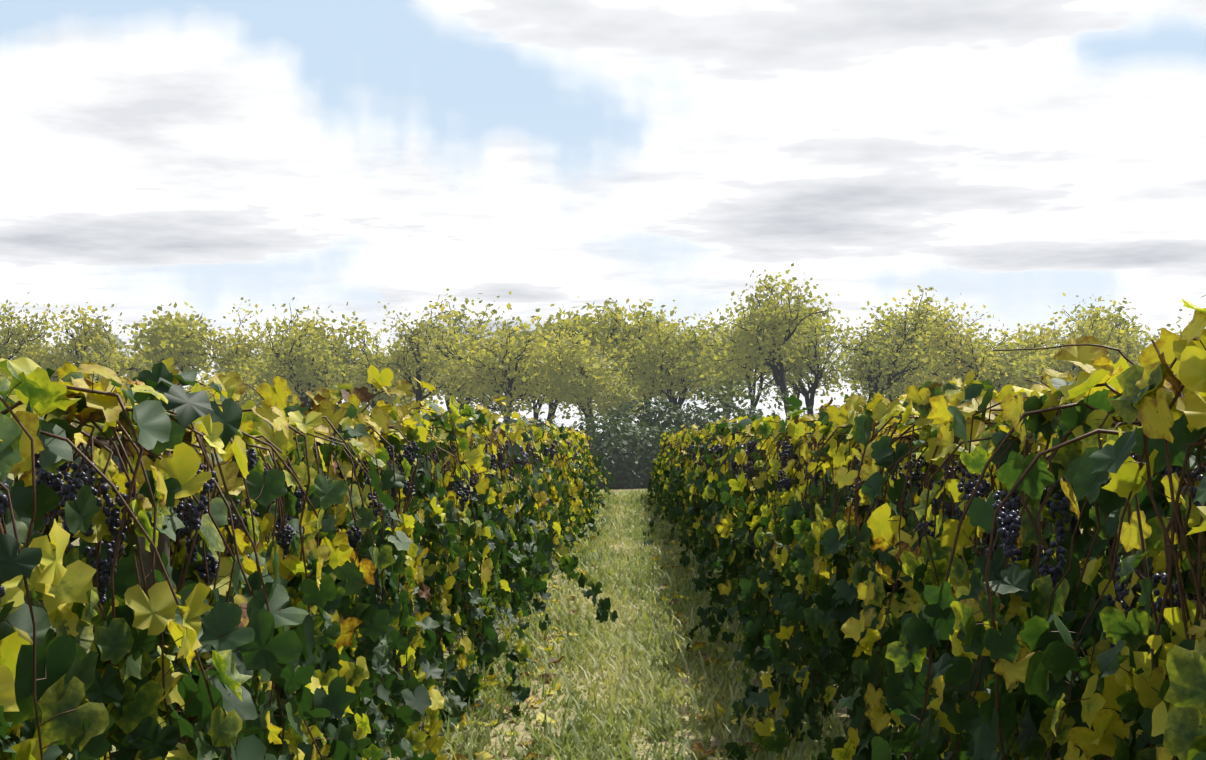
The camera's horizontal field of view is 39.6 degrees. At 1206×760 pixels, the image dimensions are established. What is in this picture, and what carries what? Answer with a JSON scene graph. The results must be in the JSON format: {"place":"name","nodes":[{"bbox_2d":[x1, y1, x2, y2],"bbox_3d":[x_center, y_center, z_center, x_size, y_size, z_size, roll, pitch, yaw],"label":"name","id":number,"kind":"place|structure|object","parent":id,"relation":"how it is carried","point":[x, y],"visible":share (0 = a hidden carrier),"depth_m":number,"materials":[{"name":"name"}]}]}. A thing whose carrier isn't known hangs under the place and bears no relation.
{"place":"outdoors","nodes":[
{"label":"outdoors","id":0,"kind":"place"},
{"bbox_2d":[8,444,1120,759],"bbox_3d":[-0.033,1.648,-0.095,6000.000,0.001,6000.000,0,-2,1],"label":"ground","id":1,"kind":"structure","parent":0,"point":[842,712],"depth_m":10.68,"materials":[{"name":"green plant"}]},
{"bbox_2d":[0,292,68,376],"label":"tree","id":2,"kind":"object","parent":1,"relation":"on","point":[16,334],"visible":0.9,"depth_m":107.36,"materials":[{"name":"green plant"}]},
{"bbox_2d":[0,327,83,381],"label":"tree","id":3,"kind":"object","parent":1,"relation":"on","point":[44,354],"visible":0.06,"depth_m":110.54,"materials":[{"name":"green plant"}]},
{"bbox_2d":[57,440,117,471],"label":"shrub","id":4,"kind":"object","parent":1,"relation":"on","point":[79,460],"visible":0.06,"depth_m":87.20,"materials":[{"name":"green plant"}]},
{"bbox_2d":[34,302,156,435],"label":"tree","id":5,"kind":"object","parent":1,"relation":"on","point":[99,347],"visible":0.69,"depth_m":110.04,"materials":[{"name":"green plant"}]},
{"bbox_2d":[59,353,134,441],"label":"tree","id":6,"kind":"object","parent":1,"relation":"on","point":[100,376],"depth_m":91.55,"materials":[{"name":"green plant"}]},
{"bbox_2d":[76,318,145,386],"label":"tree","id":7,"kind":"object","parent":1,"relation":"on","point":[117,338],"visible":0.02,"depth_m":179.62,"materials":[{"name":"green plant"}]},
{"bbox_2d":[73,447,198,466],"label":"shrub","id":8,"kind":"object","parent":1,"relation":"on","point":[116,462],"depth_m":85.34,"materials":[{"name":"green plant"}]},
{"bbox_2d":[119,297,225,384],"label":"tree","id":9,"kind":"object","parent":1,"relation":"on","point":[163,339],"visible":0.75,"depth_m":115.22,"materials":[{"name":"green plant"}]},
{"bbox_2d":[179,365,229,398],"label":"tree","id":10,"kind":"object","parent":1,"relation":"on","point":[202,382],"visible":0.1,"depth_m":102.48,"materials":[{"name":"green plant"}]},
{"bbox_2d":[172,297,282,400],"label":"tree","id":11,"kind":"object","parent":1,"relation":"on","point":[239,350],"visible":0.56,"depth_m":115.32,"materials":[{"name":"green plant"}]},
{"bbox_2d":[209,353,265,406],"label":"tree","id":12,"kind":"object","parent":1,"relation":"on","point":[245,396],"visible":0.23,"depth_m":95.60,"materials":[{"name":"green plant"}]},
{"bbox_2d":[221,334,313,406],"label":"tree","id":13,"kind":"object","parent":1,"relation":"on","point":[266,368],"visible":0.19,"depth_m":98.11,"materials":[{"name":"green plant"}]},
{"bbox_2d":[236,311,354,407],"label":"tree","id":14,"kind":"object","parent":1,"relation":"on","point":[304,372],"visible":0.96,"depth_m":92.17,"materials":[{"name":"green plant"}]},
{"bbox_2d":[0,357,618,759],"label":"vine row","id":15,"kind":"object","parent":1,"relation":"on","point":[282,579],"visible":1,"depth_m":4.85,"materials":[{"name":"green plant"}]},
{"bbox_2d":[266,304,360,408],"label":"tree","id":16,"kind":"object","parent":1,"relation":"on","point":[309,325],"visible":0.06,"depth_m":112.23,"materials":[{"name":"green plant"}]},
{"bbox_2d":[245,297,390,408],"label":"tree","id":17,"kind":"object","parent":1,"relation":"on","point":[345,350],"visible":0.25,"depth_m":110.84,"materials":[{"name":"green plant"}]},
{"bbox_2d":[333,321,433,411],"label":"tree","id":18,"kind":"object","parent":1,"relation":"on","point":[386,397],"visible":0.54,"depth_m":98.00,"materials":[{"name":"green plant"}]},
{"bbox_2d":[363,331,443,413],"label":"tree","id":19,"kind":"object","parent":1,"relation":"on","point":[407,401],"depth_m":113.91,"materials":[{"name":"green plant"}]},
{"bbox_2d":[337,298,471,412],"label":"tree","id":20,"kind":"object","parent":1,"relation":"on","point":[419,366],"visible":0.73,"depth_m":95.41,"materials":[{"name":"green plant"}]},
{"bbox_2d":[372,288,517,413],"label":"tree","id":21,"kind":"object","parent":1,"relation":"on","point":[463,316],"visible":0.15,"depth_m":107.12,"materials":[{"name":"green plant"}]},
{"bbox_2d":[422,320,496,413],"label":"tree","id":22,"kind":"object","parent":1,"relation":"on","point":[442,392],"visible":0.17,"depth_m":98.53,"materials":[{"name":"green plant"}]},
{"bbox_2d":[402,291,570,421],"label":"tree","id":23,"kind":"object","parent":1,"relation":"on","point":[506,369],"visible":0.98,"depth_m":90.36,"materials":[{"name":"green plant"}]},
{"bbox_2d":[484,311,606,422],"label":"tree","id":24,"kind":"object","parent":1,"relation":"on","point":[535,415],"depth_m":109.76,"materials":[{"name":"green plant"}]},
{"bbox_2d":[498,417,600,453],"bbox_3d":[-3.356,2.765,63.180,6.923,2.706,5.962,0,-2,1],"label":"hedge","id":25,"kind":"object","parent":1,"relation":"on","point":[535,420],"depth_m":61.83,"materials":[{"name":"green plant"}]},
{"bbox_2d":[489,303,644,425],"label":"tree","id":26,"kind":"object","parent":1,"relation":"on","point":[582,326],"visible":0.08,"depth_m":114.74,"materials":[{"name":"green plant"}]},
{"bbox_2d":[510,310,634,426],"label":"tree","id":27,"kind":"object","parent":1,"relation":"on","point":[562,335],"visible":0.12,"depth_m":98.55,"materials":[{"name":"green plant"}]},
{"bbox_2d":[529,320,627,431],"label":"tree","id":28,"kind":"object","parent":1,"relation":"on","point":[585,379],"visible":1,"depth_m":90.87,"materials":[{"name":"green plant"}]},
{"bbox_2d":[484,507,727,759],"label":"bare ground patches","id":29,"kind":"object","parent":1,"relation":"attached to","point":[521,727],"depth_m":9.73,"materials":[{"name":"soil"}]},
{"bbox_2d":[572,345,644,431],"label":"tree","id":30,"kind":"object","parent":1,"relation":"on","point":[620,399],"visible":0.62,"depth_m":104.69,"materials":[{"name":"green plant"}]},
{"bbox_2d":[568,414,669,488],"bbox_3d":[0.984,2.610,60.229,5.896,2.775,3.992,1,-2,-28],"label":"hedge","id":31,"kind":"object","parent":1,"relation":"on","point":[628,468],"visible":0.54,"depth_m":58.80,"materials":[{"name":"green plant"}]},
{"bbox_2d":[448,494,800,759],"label":"fallen leaves","id":32,"kind":"object","parent":1,"relation":"on","point":[697,747],"depth_m":11.43,"materials":[{"name":"yellow plant"}]},
{"bbox_2d":[571,298,705,422],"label":"tree","id":33,"kind":"object","parent":1,"relation":"on","point":[627,331],"visible":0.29,"depth_m":110.23,"materials":[{"name":"green plant"}]},
{"bbox_2d":[612,311,702,414],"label":"tree","id":34,"kind":"object","parent":1,"relation":"on","point":[634,375],"depth_m":118.00,"materials":[{"name":"green plant"}]},
{"bbox_2d":[590,300,740,426],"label":"tree","id":35,"kind":"object","parent":1,"relation":"on","point":[671,356],"visible":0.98,"depth_m":92.22,"materials":[{"name":"green plant"}]},
{"bbox_2d":[588,376,804,468],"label":"shrub","id":36,"kind":"object","parent":1,"relation":"on","point":[668,423],"visible":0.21,"depth_m":68.75,"materials":[{"name":"green plant"}]},
{"bbox_2d":[690,308,759,417],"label":"tree","id":37,"kind":"object","parent":1,"relation":"on","point":[738,393],"visible":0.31,"depth_m":112.26,"materials":[{"name":"green plant"}]},
{"bbox_2d":[675,408,813,432],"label":"shrub","id":38,"kind":"object","parent":1,"relation":"on","point":[714,415],"depth_m":66.58,"materials":[{"name":"green plant"}]},
{"bbox_2d":[689,263,848,419],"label":"tree","id":39,"kind":"object","parent":1,"relation":"on","point":[764,347],"visible":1,"depth_m":86.02,"materials":[{"name":"green plant"}]},
{"bbox_2d":[709,288,834,417],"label":"tree","id":40,"kind":"object","parent":1,"relation":"on","point":[761,380],"visible":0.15,"depth_m":102.43,"materials":[{"name":"green plant"}]},
{"bbox_2d":[757,297,863,414],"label":"tree","id":41,"kind":"object","parent":1,"relation":"on","point":[819,372],"visible":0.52,"depth_m":103.26,"materials":[{"name":"green plant"}]},
{"bbox_2d":[791,285,842,417],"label":"tree","id":42,"kind":"object","parent":1,"relation":"on","point":[833,356],"visible":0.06,"depth_m":111.35,"materials":[{"name":"green plant"}]},
{"bbox_2d":[815,298,944,408],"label":"tree","id":43,"kind":"object","parent":1,"relation":"on","point":[883,363],"visible":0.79,"depth_m":95.41,"materials":[{"name":"green plant"}]},
{"bbox_2d":[830,318,945,401],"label":"tree","id":44,"kind":"object","parent":1,"relation":"on","point":[895,389],"visible":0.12,"depth_m":100.32,"materials":[{"name":"green plant"}]},
{"bbox_2d":[836,285,957,400],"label":"tree","id":45,"kind":"object","parent":1,"relation":"on","point":[916,312],"visible":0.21,"depth_m":102.22,"materials":[{"name":"green plant"}]},
{"bbox_2d":[642,299,1205,759],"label":"vine row","id":46,"kind":"object","parent":1,"relation":"on","point":[930,569],"visible":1,"depth_m":4.91,"materials":[{"name":"green plant"}]},
{"bbox_2d":[855,290,1028,384],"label":"tree","id":47,"kind":"object","parent":1,"relation":"on","point":[949,311],"visible":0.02,"depth_m":110.28,"materials":[{"name":"green plant"}]},
{"bbox_2d":[898,301,1019,390],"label":"tree","id":48,"kind":"object","parent":1,"relation":"on","point":[959,360],"visible":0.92,"depth_m":87.67,"materials":[{"name":"green plant"}]},
{"bbox_2d":[925,314,1048,393],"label":"tree","id":49,"kind":"object","parent":1,"relation":"on","point":[1001,382],"visible":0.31,"depth_m":97.95,"materials":[{"name":"green plant"}]},
{"bbox_2d":[999,347,1062,399],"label":"tree","id":50,"kind":"object","parent":1,"relation":"on","point":[1022,382],"visible":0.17,"depth_m":101.29,"materials":[{"name":"green plant"}]},
{"bbox_2d":[998,305,1079,446],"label":"tree","id":51,"kind":"object","parent":1,"relation":"on","point":[1047,334],"visible":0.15,"depth_m":109.51,"materials":[{"name":"green plant"}]},
{"bbox_2d":[1022,304,1143,387],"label":"tree","id":52,"kind":"object","parent":1,"relation":"on","point":[1112,356],"visible":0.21,"depth_m":85.76,"materials":[{"name":"green plant"}]},
{"bbox_2d":[1047,297,1159,365],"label":"tree","id":53,"kind":"object","parent":1,"relation":"on","point":[1097,310],"visible":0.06,"depth_m":105.12,"materials":[{"name":"green plant"}]},
{"bbox_2d":[1052,293,1158,365],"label":"tree","id":54,"kind":"object","parent":1,"relation":"on","point":[1121,319],"visible":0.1,"depth_m":112.46,"materials":[{"name":"green plant"}]},
{"bbox_2d":[1117,316,1181,380],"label":"tree","id":55,"kind":"object","parent":1,"relation":"on","point":[1154,337],"depth_m":96.83,"materials":[{"name":"green plant"}]},
{"bbox_2d":[1157,295,1205,337],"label":"tree","id":56,"kind":"object","parent":1,"relation":"on","point":[1178,335],"visible":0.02,"depth_m":83.87,"materials":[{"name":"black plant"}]},
{"bbox_2d":[0,0,1205,439],"label":"sky","id":57,"kind":"structure","parent":0,"point":[1011,157],"materials":[{"name":"white"}]}
]}

